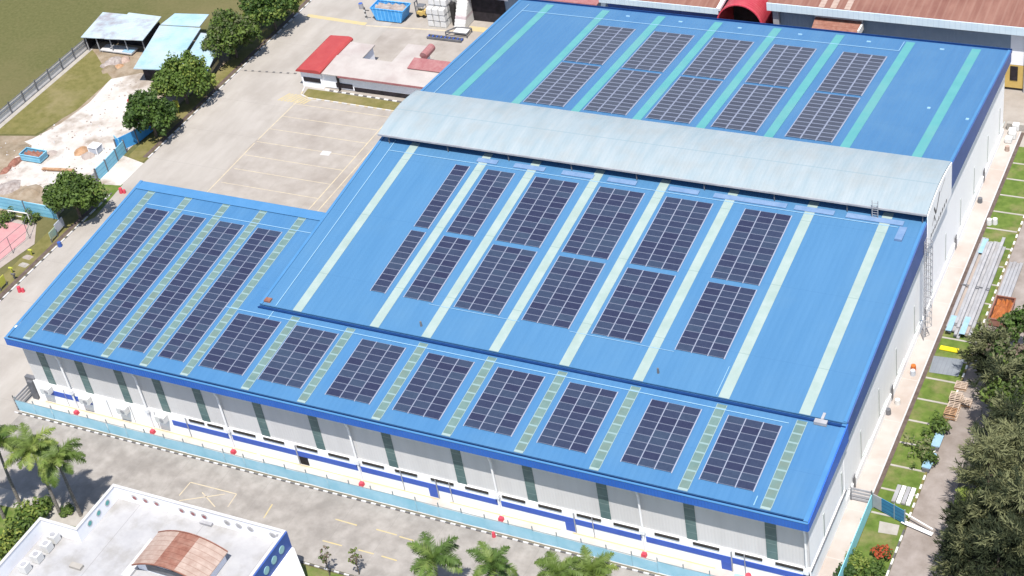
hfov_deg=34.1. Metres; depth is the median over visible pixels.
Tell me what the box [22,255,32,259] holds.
stone
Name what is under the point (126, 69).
bare earth
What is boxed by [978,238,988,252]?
blue sheet
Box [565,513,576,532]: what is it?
door
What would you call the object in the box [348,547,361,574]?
sapling
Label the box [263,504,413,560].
road marking
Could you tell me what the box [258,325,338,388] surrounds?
solar array
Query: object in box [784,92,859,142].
solar array
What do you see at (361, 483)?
guard block
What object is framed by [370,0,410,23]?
skip
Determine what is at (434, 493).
door
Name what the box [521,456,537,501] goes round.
strip window
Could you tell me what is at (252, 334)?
solar array
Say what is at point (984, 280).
steel profile
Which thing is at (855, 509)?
side path
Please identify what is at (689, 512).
strip window
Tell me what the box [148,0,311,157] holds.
kerb
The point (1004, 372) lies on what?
pine tree
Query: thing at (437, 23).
bulk bag
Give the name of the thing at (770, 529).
strip window
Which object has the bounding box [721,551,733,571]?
door
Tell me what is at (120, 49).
sheet pile
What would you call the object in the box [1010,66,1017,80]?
window
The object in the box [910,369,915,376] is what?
barrel
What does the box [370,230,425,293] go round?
solar array
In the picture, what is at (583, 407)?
solar array
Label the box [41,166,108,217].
broad tree
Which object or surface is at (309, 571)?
front lawn
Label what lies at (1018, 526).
pine tree
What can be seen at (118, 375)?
strip window
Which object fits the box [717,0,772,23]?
tunnel canopy
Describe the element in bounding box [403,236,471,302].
solar array
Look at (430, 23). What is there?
bulk bag
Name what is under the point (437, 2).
bulk bag
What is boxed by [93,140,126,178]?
hoarding
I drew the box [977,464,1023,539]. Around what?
pine tree
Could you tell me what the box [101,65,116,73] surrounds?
rubble heap
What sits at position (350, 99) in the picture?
grass island
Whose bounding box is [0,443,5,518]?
palm tree
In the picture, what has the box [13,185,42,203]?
bare earth
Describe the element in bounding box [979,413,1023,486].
pine tree
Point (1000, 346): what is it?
broad tree
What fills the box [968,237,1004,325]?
steel profile
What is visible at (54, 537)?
roof air conditioner
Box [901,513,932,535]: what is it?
boom barrier
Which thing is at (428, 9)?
bulk bag
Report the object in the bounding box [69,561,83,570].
roof box
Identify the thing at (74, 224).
drain
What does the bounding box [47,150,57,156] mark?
rubble heap
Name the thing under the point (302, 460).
door
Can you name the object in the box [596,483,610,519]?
strip window
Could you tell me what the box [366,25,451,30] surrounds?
road marking
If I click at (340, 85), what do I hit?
window
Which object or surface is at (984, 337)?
broad tree
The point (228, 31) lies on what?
broad tree
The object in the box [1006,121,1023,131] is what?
wall
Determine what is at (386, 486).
road marking
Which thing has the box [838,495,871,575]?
fence
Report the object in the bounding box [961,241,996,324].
steel profile
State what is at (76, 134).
gravel
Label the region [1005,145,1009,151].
bin
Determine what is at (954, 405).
pallet stack
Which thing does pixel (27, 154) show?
skip
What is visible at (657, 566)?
fence
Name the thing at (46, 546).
roof air conditioner
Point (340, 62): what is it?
yard office
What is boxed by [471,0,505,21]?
doorway
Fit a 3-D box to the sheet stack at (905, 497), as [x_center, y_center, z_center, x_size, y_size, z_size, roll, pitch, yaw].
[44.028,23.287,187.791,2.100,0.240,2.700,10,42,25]
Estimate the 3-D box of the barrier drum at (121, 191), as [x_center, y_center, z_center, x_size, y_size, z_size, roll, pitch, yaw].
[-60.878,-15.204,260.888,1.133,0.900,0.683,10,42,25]
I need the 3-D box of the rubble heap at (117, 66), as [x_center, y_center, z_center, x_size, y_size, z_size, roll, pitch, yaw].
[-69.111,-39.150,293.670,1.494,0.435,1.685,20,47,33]
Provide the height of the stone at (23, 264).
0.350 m
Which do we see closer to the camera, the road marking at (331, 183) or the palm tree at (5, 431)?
the palm tree at (5, 431)
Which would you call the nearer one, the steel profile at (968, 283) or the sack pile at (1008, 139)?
the steel profile at (968, 283)
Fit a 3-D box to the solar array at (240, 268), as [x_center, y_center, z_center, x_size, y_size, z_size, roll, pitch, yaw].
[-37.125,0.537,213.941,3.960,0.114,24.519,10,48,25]
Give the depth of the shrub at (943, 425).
193.72 m
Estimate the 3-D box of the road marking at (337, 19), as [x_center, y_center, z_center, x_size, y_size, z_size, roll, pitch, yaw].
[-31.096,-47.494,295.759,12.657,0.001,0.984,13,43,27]
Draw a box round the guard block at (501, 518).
[498,516,503,521]
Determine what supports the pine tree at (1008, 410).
on the undergrowth
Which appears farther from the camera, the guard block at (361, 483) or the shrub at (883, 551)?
the guard block at (361, 483)
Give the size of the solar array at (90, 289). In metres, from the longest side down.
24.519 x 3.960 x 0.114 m
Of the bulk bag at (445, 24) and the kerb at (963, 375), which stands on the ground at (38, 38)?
the kerb at (963, 375)
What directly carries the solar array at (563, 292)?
on the warehouse
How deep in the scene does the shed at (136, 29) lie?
297.92 m
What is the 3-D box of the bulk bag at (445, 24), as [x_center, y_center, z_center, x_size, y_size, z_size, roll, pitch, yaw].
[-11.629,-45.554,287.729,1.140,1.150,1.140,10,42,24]
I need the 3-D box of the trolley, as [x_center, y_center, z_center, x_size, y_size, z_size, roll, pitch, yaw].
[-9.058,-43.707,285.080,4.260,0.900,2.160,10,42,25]
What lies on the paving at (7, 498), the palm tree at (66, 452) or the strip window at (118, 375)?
the palm tree at (66, 452)
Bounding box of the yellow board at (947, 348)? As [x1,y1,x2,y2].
[939,345,958,352]
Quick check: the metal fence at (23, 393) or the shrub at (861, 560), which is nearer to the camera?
the shrub at (861, 560)
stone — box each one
[18,262,29,267]
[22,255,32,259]
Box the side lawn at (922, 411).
[853,147,1023,575]
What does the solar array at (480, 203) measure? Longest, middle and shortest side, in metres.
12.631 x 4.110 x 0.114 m
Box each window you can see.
[36,352,55,384]
[74,361,93,393]
[113,370,132,402]
[146,565,181,575]
[151,379,170,412]
[191,379,210,421]
[252,402,270,436]
[303,77,320,82]
[307,415,325,449]
[336,76,409,97]
[381,422,398,467]
[450,438,466,484]
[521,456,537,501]
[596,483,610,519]
[683,493,697,540]
[764,511,777,559]
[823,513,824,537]
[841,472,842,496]
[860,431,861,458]
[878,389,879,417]
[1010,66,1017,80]
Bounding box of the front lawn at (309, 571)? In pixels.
[301,564,341,575]
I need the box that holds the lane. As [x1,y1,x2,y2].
[0,0,413,426]
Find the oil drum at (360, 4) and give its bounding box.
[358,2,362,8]
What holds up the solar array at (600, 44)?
on the warehouse
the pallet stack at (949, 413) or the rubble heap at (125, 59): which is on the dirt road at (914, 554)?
the pallet stack at (949, 413)
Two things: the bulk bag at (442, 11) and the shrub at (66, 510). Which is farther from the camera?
the bulk bag at (442, 11)
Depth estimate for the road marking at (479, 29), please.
285.71 m
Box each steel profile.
[946,244,980,326]
[953,253,981,325]
[954,241,989,323]
[954,245,992,335]
[956,241,995,338]
[956,243,992,327]
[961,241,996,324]
[965,237,1005,334]
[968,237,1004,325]
[968,243,999,316]
[968,247,1005,337]
[998,262,1012,294]
[1001,262,1016,295]
[1004,263,1019,295]
[1008,262,1022,296]
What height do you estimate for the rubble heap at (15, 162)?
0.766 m
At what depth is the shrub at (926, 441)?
191.65 m
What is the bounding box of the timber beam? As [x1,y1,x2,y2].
[42,167,74,171]
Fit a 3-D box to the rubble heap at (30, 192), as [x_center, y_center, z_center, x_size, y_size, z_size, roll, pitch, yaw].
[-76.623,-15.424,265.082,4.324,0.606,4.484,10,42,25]
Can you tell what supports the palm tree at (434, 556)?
on the front lawn at (309, 571)
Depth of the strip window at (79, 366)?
216.06 m
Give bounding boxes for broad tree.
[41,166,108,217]
[122,88,178,136]
[149,49,218,103]
[200,8,261,57]
[237,0,301,30]
[979,376,1023,420]
[981,337,1023,372]
[994,354,1023,422]
[996,304,1023,343]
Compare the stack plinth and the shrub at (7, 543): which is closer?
the shrub at (7, 543)
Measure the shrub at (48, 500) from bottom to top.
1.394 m
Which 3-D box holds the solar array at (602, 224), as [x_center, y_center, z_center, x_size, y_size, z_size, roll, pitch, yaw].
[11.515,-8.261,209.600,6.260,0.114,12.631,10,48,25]
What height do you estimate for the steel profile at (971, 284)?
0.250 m
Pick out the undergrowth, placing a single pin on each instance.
(961, 485)
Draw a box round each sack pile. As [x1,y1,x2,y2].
[1004,135,1012,143]
[1008,130,1016,139]
[1012,122,1019,130]
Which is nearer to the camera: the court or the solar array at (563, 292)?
the solar array at (563, 292)
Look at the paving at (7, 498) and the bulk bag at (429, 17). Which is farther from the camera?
the bulk bag at (429, 17)
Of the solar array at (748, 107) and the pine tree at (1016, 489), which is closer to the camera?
the pine tree at (1016, 489)
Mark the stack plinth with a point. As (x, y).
(439, 27)
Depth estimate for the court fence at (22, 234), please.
253.04 m
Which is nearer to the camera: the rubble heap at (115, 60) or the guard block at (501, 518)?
the guard block at (501, 518)
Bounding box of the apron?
[20,397,751,575]
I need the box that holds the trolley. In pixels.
[445,26,472,38]
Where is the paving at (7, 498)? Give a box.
[0,487,87,525]
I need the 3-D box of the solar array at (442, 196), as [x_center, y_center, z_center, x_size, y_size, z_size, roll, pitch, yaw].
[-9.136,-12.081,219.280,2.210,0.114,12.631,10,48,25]
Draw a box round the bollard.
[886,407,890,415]
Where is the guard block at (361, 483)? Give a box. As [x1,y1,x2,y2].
[358,481,364,486]
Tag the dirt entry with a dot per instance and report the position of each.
(123, 169)
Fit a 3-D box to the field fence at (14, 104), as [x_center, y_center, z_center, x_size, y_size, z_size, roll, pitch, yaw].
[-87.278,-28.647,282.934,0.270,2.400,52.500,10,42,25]
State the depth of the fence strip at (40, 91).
291.38 m
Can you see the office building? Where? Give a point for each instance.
(114, 530)
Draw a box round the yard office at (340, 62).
[295,35,450,97]
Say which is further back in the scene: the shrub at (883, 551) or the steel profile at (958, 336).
the steel profile at (958, 336)
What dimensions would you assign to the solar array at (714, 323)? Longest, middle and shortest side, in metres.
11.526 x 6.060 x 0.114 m
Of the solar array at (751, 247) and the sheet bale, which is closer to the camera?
the solar array at (751, 247)
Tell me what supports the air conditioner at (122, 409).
attached to the warehouse
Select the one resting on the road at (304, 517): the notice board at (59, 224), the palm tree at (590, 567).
the palm tree at (590, 567)
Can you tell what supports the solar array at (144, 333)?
on the warehouse
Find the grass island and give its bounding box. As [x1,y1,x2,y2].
[304,89,399,109]
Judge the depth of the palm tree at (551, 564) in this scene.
176.72 m
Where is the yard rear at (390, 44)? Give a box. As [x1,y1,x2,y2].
[318,0,1023,146]
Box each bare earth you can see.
[0,32,229,214]
[0,137,31,171]
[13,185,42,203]
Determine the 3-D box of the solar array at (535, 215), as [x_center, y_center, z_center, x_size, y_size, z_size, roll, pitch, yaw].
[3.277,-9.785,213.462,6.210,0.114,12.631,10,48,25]
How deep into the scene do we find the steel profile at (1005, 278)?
214.34 m
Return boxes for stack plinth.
[427,22,451,28]
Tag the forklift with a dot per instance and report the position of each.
(421, 12)
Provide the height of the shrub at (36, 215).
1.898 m
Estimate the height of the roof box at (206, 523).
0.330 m
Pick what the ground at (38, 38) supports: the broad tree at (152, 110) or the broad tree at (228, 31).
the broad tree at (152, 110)
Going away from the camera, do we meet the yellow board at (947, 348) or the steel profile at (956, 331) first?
the yellow board at (947, 348)
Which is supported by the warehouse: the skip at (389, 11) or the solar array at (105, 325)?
the solar array at (105, 325)
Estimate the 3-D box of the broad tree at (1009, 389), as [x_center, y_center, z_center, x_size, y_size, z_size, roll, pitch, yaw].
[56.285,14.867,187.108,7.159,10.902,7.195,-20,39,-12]
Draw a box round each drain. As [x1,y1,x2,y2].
[0,0,308,297]
[873,131,1023,494]
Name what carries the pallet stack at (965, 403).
on the dirt road at (914, 554)
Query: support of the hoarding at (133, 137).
on the ground at (38, 38)
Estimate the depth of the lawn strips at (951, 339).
201.46 m
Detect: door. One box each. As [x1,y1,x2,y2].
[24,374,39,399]
[294,445,309,465]
[428,480,439,498]
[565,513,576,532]
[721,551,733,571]
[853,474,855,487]
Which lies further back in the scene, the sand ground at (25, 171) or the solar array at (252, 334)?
the sand ground at (25, 171)
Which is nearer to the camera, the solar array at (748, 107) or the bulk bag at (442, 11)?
the solar array at (748, 107)
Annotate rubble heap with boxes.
[0,166,11,174]
[0,180,20,194]
[8,157,21,166]
[16,144,30,152]
[18,184,43,200]
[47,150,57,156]
[74,146,87,155]
[81,152,94,159]
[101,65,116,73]
[105,56,121,64]
[115,64,123,68]
[121,56,129,63]
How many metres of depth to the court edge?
253.71 m
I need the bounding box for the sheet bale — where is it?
[454,0,473,28]
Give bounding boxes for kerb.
[0,193,111,301]
[14,411,658,575]
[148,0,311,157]
[240,70,296,73]
[299,560,353,575]
[300,87,393,111]
[325,89,401,102]
[886,529,904,575]
[908,216,1023,517]
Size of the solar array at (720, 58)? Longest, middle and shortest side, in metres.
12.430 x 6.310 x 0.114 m
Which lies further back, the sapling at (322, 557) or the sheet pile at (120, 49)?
the sheet pile at (120, 49)
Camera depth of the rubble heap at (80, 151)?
272.12 m
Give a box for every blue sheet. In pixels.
[946,315,956,330]
[959,317,970,334]
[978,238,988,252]
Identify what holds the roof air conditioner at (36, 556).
on the office building
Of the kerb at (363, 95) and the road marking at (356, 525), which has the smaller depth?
the road marking at (356, 525)
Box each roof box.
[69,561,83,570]
[199,519,213,526]
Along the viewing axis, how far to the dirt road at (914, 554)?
188.69 m
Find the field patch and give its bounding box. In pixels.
[0,50,111,134]
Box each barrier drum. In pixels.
[16,286,24,292]
[118,187,125,193]
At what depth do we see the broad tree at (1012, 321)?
196.36 m
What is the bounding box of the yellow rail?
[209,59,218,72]
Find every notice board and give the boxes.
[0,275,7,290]
[48,227,57,242]
[54,217,65,233]
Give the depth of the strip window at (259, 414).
204.54 m
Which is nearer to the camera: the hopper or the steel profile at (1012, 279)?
the steel profile at (1012, 279)
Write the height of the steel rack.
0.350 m
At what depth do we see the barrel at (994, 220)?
223.48 m
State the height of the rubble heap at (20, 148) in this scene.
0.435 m
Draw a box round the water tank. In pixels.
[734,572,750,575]
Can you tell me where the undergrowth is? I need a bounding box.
[941,418,1023,575]
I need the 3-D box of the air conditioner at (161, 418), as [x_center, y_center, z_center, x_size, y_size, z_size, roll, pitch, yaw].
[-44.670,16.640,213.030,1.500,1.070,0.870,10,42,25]
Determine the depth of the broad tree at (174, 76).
274.97 m
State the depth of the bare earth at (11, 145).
276.66 m
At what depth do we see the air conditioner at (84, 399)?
217.96 m
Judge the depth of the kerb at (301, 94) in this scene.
272.79 m
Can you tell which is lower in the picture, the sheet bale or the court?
the court
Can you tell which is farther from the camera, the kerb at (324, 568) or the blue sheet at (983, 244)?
the blue sheet at (983, 244)
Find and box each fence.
[0,38,86,123]
[0,209,34,251]
[12,385,31,409]
[14,396,714,575]
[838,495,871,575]
[850,486,871,501]
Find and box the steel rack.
[426,34,463,41]
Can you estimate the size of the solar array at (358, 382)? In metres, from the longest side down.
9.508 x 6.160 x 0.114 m
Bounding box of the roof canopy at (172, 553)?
[121,530,227,575]
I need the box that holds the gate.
[872,492,905,524]
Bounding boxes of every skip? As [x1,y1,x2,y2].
[19,147,47,162]
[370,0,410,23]
[988,295,1015,327]
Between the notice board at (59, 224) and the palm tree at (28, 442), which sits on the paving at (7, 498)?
the palm tree at (28, 442)
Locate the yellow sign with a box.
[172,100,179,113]
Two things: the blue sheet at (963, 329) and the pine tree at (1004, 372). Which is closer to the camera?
the pine tree at (1004, 372)
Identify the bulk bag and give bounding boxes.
[426,6,432,14]
[427,14,432,20]
[428,20,434,26]
[432,7,438,14]
[433,15,439,20]
[434,0,440,5]
[434,21,440,26]
[438,7,446,15]
[439,14,447,21]
[440,0,448,5]
[440,20,448,27]
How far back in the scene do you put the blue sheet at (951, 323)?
208.17 m
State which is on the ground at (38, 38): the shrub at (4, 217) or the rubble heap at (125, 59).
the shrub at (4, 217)
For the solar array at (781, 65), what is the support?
on the warehouse
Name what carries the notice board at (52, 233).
on the verge
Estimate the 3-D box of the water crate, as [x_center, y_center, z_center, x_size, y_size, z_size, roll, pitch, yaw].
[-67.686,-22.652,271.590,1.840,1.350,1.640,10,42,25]
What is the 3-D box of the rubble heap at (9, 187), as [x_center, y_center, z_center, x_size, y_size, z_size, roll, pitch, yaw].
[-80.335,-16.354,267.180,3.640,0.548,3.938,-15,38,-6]
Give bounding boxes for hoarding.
[0,197,59,219]
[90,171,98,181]
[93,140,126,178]
[113,126,152,147]
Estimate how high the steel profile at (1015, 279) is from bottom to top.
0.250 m
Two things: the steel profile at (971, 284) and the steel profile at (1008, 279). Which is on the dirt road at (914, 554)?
the steel profile at (1008, 279)
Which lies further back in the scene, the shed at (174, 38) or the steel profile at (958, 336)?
the shed at (174, 38)
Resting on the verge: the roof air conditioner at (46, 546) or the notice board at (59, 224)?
the notice board at (59, 224)
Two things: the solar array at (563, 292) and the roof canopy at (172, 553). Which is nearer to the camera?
the roof canopy at (172, 553)
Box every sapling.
[318,545,330,575]
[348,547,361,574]
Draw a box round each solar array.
[42,207,168,335]
[80,214,205,343]
[118,221,243,352]
[158,228,281,361]
[199,313,280,375]
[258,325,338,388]
[325,339,405,404]
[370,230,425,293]
[392,352,474,420]
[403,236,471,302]
[414,165,469,228]
[446,169,514,236]
[454,244,536,315]
[463,367,544,436]
[495,177,578,247]
[521,255,605,328]
[523,62,599,106]
[536,382,617,453]
[562,186,644,259]
[563,25,635,64]
[583,69,660,115]
[591,267,675,342]
[620,399,701,472]
[622,31,694,72]
[630,196,712,271]
[646,76,722,123]
[674,282,756,359]
[682,38,753,79]
[699,415,781,491]
[711,84,787,132]
[711,208,791,285]
[745,44,816,87]
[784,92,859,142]
[816,52,886,95]
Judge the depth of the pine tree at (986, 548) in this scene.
170.52 m
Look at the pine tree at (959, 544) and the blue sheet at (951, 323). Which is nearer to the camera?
the pine tree at (959, 544)
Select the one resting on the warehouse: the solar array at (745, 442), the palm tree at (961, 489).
the solar array at (745, 442)
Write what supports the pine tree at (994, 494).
on the undergrowth
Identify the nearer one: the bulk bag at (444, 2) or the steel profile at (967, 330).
the steel profile at (967, 330)
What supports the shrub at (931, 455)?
on the side lawn at (922, 411)
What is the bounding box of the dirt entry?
[99,156,143,184]
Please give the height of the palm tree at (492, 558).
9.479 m
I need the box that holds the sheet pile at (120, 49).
[100,44,137,55]
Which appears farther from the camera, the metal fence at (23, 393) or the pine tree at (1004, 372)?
the metal fence at (23, 393)
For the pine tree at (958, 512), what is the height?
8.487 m
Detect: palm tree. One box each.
[0,424,20,504]
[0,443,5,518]
[4,422,61,514]
[32,437,86,516]
[406,531,462,575]
[465,540,517,575]
[534,550,583,575]
[568,544,618,575]
[953,486,990,504]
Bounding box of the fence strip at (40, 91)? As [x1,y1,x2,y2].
[0,48,93,127]
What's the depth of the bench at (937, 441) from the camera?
192.92 m
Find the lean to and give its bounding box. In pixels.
[812,15,863,32]
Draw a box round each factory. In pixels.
[471,0,727,21]
[766,0,1023,92]
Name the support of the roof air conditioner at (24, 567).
on the office building
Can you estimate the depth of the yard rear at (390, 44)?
284.08 m
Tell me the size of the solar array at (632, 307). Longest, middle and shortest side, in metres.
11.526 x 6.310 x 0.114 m
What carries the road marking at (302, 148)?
on the yard at (279, 183)
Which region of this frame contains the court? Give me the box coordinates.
[0,221,26,259]
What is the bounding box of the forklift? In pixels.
[414,0,426,17]
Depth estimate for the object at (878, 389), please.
194.55 m
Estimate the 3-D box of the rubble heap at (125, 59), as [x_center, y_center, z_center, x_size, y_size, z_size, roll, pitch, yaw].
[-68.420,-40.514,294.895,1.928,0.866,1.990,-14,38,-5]
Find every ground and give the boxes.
[0,0,1023,575]
[0,73,152,204]
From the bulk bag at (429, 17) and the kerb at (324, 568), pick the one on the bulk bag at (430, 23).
the bulk bag at (429, 17)
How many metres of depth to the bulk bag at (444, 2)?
286.07 m
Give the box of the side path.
[818,130,1019,575]
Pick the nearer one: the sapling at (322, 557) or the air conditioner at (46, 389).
the sapling at (322, 557)
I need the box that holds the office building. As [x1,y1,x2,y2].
[0,484,304,575]
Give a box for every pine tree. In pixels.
[926,517,997,575]
[938,484,996,551]
[950,414,1023,498]
[955,468,1023,542]
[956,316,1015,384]
[957,512,1023,575]
[966,349,1023,432]
[966,387,1023,476]
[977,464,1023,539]
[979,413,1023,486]
[985,508,1023,575]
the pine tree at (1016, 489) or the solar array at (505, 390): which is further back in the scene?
the solar array at (505, 390)
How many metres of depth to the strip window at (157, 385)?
210.88 m
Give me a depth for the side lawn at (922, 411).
199.01 m
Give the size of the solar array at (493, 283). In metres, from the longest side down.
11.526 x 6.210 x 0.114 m
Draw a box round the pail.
[895,398,899,405]
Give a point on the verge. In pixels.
(71, 217)
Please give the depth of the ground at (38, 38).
306.55 m
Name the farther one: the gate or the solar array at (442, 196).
the solar array at (442, 196)
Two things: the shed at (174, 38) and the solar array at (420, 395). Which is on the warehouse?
the solar array at (420, 395)
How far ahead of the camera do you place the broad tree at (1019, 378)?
189.14 m
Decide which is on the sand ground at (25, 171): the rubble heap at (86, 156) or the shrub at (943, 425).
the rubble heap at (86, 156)
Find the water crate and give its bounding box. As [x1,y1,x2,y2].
[87,142,103,154]
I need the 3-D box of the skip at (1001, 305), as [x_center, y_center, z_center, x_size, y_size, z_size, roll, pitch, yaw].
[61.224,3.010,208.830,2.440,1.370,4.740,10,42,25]
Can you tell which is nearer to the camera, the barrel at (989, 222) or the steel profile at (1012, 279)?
the steel profile at (1012, 279)
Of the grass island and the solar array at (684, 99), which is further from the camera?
the grass island
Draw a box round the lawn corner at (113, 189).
[77,184,122,224]
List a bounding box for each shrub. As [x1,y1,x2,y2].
[0,206,14,228]
[0,518,24,558]
[3,496,50,531]
[6,509,44,536]
[20,207,40,224]
[37,494,53,511]
[59,502,73,517]
[833,560,857,575]
[845,547,877,575]
[858,557,886,575]
[870,544,892,558]
[903,433,932,457]
[910,446,939,468]
[921,410,951,440]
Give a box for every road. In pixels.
[0,413,660,575]
[888,222,1023,575]
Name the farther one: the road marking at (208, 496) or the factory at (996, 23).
the factory at (996, 23)
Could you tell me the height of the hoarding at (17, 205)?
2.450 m
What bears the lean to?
attached to the factory at (996, 23)
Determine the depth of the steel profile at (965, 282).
213.90 m
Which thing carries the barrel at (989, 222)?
on the side lawn at (922, 411)
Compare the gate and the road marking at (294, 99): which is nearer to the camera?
the gate
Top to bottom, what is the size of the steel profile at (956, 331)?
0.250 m
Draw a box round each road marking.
[46,401,714,568]
[179,482,236,506]
[207,100,383,210]
[222,103,385,198]
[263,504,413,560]
[278,93,311,103]
[306,14,366,24]
[320,151,330,155]
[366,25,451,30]
[470,26,487,31]
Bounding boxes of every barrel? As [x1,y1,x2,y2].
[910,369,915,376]
[986,218,991,225]
[992,217,997,224]
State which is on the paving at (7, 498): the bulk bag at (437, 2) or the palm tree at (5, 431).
the palm tree at (5, 431)
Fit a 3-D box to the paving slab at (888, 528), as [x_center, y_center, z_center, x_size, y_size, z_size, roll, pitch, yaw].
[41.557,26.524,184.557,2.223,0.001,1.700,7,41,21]
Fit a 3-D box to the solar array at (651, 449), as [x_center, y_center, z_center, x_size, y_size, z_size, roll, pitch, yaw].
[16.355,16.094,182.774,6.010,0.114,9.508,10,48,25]
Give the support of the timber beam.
on the sand ground at (25, 171)
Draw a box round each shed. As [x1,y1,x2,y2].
[81,12,160,51]
[133,13,216,80]
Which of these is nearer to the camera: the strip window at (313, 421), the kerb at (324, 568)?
the kerb at (324, 568)
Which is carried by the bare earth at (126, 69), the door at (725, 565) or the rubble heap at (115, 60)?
the rubble heap at (115, 60)
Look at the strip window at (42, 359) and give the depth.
218.69 m
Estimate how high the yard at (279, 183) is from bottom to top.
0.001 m
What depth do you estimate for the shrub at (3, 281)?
244.90 m
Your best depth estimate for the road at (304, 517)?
201.59 m
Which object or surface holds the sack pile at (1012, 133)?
on the side path
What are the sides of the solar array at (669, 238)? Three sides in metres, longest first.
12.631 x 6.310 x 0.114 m
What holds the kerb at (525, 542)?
on the road at (304, 517)
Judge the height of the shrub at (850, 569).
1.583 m
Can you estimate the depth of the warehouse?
205.64 m
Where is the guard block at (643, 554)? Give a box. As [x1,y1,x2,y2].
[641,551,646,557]
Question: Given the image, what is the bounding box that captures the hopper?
[449,1,455,25]
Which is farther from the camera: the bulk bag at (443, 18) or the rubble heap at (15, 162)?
the bulk bag at (443, 18)
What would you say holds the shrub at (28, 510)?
on the paving at (7, 498)
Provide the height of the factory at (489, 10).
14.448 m
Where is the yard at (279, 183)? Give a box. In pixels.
[208,99,391,212]
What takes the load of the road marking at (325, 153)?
on the yard at (279, 183)
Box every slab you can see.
[878,521,898,534]
[929,356,963,375]
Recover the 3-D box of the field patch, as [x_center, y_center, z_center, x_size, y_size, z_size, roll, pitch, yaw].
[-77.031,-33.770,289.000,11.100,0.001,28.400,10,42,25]
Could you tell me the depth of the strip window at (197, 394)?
208.27 m
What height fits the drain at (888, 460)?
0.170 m
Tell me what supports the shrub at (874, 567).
on the ground at (38, 38)
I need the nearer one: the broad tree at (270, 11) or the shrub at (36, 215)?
the shrub at (36, 215)
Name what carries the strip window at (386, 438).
in the warehouse
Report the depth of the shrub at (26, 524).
202.35 m
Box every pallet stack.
[943,406,958,420]
[947,401,960,413]
[949,391,963,403]
[954,380,967,391]
[959,397,972,408]
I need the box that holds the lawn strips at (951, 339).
[871,162,1023,520]
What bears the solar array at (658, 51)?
on the warehouse
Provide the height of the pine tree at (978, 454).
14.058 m
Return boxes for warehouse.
[4,0,1011,575]
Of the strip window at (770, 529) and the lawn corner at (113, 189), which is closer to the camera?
the strip window at (770, 529)
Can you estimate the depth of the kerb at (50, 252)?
250.90 m
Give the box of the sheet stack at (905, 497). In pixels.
[891,484,915,505]
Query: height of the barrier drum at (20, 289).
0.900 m
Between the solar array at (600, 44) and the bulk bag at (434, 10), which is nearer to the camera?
the solar array at (600, 44)
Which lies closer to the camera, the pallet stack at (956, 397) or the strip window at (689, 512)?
the strip window at (689, 512)
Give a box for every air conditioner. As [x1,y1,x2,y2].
[17,560,31,573]
[29,550,43,563]
[39,384,52,395]
[39,539,53,552]
[46,530,60,544]
[78,394,91,405]
[115,404,129,415]
[154,412,168,423]
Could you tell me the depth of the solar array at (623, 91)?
231.76 m
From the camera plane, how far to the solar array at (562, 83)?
235.68 m
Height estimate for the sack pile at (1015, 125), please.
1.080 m
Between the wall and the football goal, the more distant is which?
the football goal
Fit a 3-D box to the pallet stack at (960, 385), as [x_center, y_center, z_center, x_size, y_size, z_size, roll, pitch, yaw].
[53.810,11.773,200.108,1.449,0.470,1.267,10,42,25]
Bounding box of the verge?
[3,0,309,285]
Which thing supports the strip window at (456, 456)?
in the warehouse
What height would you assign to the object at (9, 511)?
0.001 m
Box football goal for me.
[7,210,32,223]
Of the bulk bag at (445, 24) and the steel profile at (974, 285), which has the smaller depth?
the steel profile at (974, 285)
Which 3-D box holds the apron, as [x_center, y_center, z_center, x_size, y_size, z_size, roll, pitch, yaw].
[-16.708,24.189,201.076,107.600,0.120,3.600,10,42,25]
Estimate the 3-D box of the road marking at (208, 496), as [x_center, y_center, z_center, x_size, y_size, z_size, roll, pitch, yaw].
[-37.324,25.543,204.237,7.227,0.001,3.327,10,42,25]
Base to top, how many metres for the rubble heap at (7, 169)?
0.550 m
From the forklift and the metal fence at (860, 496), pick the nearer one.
the metal fence at (860, 496)
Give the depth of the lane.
271.37 m
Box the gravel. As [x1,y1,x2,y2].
[0,81,171,184]
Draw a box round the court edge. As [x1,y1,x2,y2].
[0,218,35,267]
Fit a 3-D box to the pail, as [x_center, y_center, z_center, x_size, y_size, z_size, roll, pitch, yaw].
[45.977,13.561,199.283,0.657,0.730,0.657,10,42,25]
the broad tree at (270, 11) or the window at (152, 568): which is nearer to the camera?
the window at (152, 568)
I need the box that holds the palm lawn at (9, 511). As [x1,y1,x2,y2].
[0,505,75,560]
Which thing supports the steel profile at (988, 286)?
on the steel profile

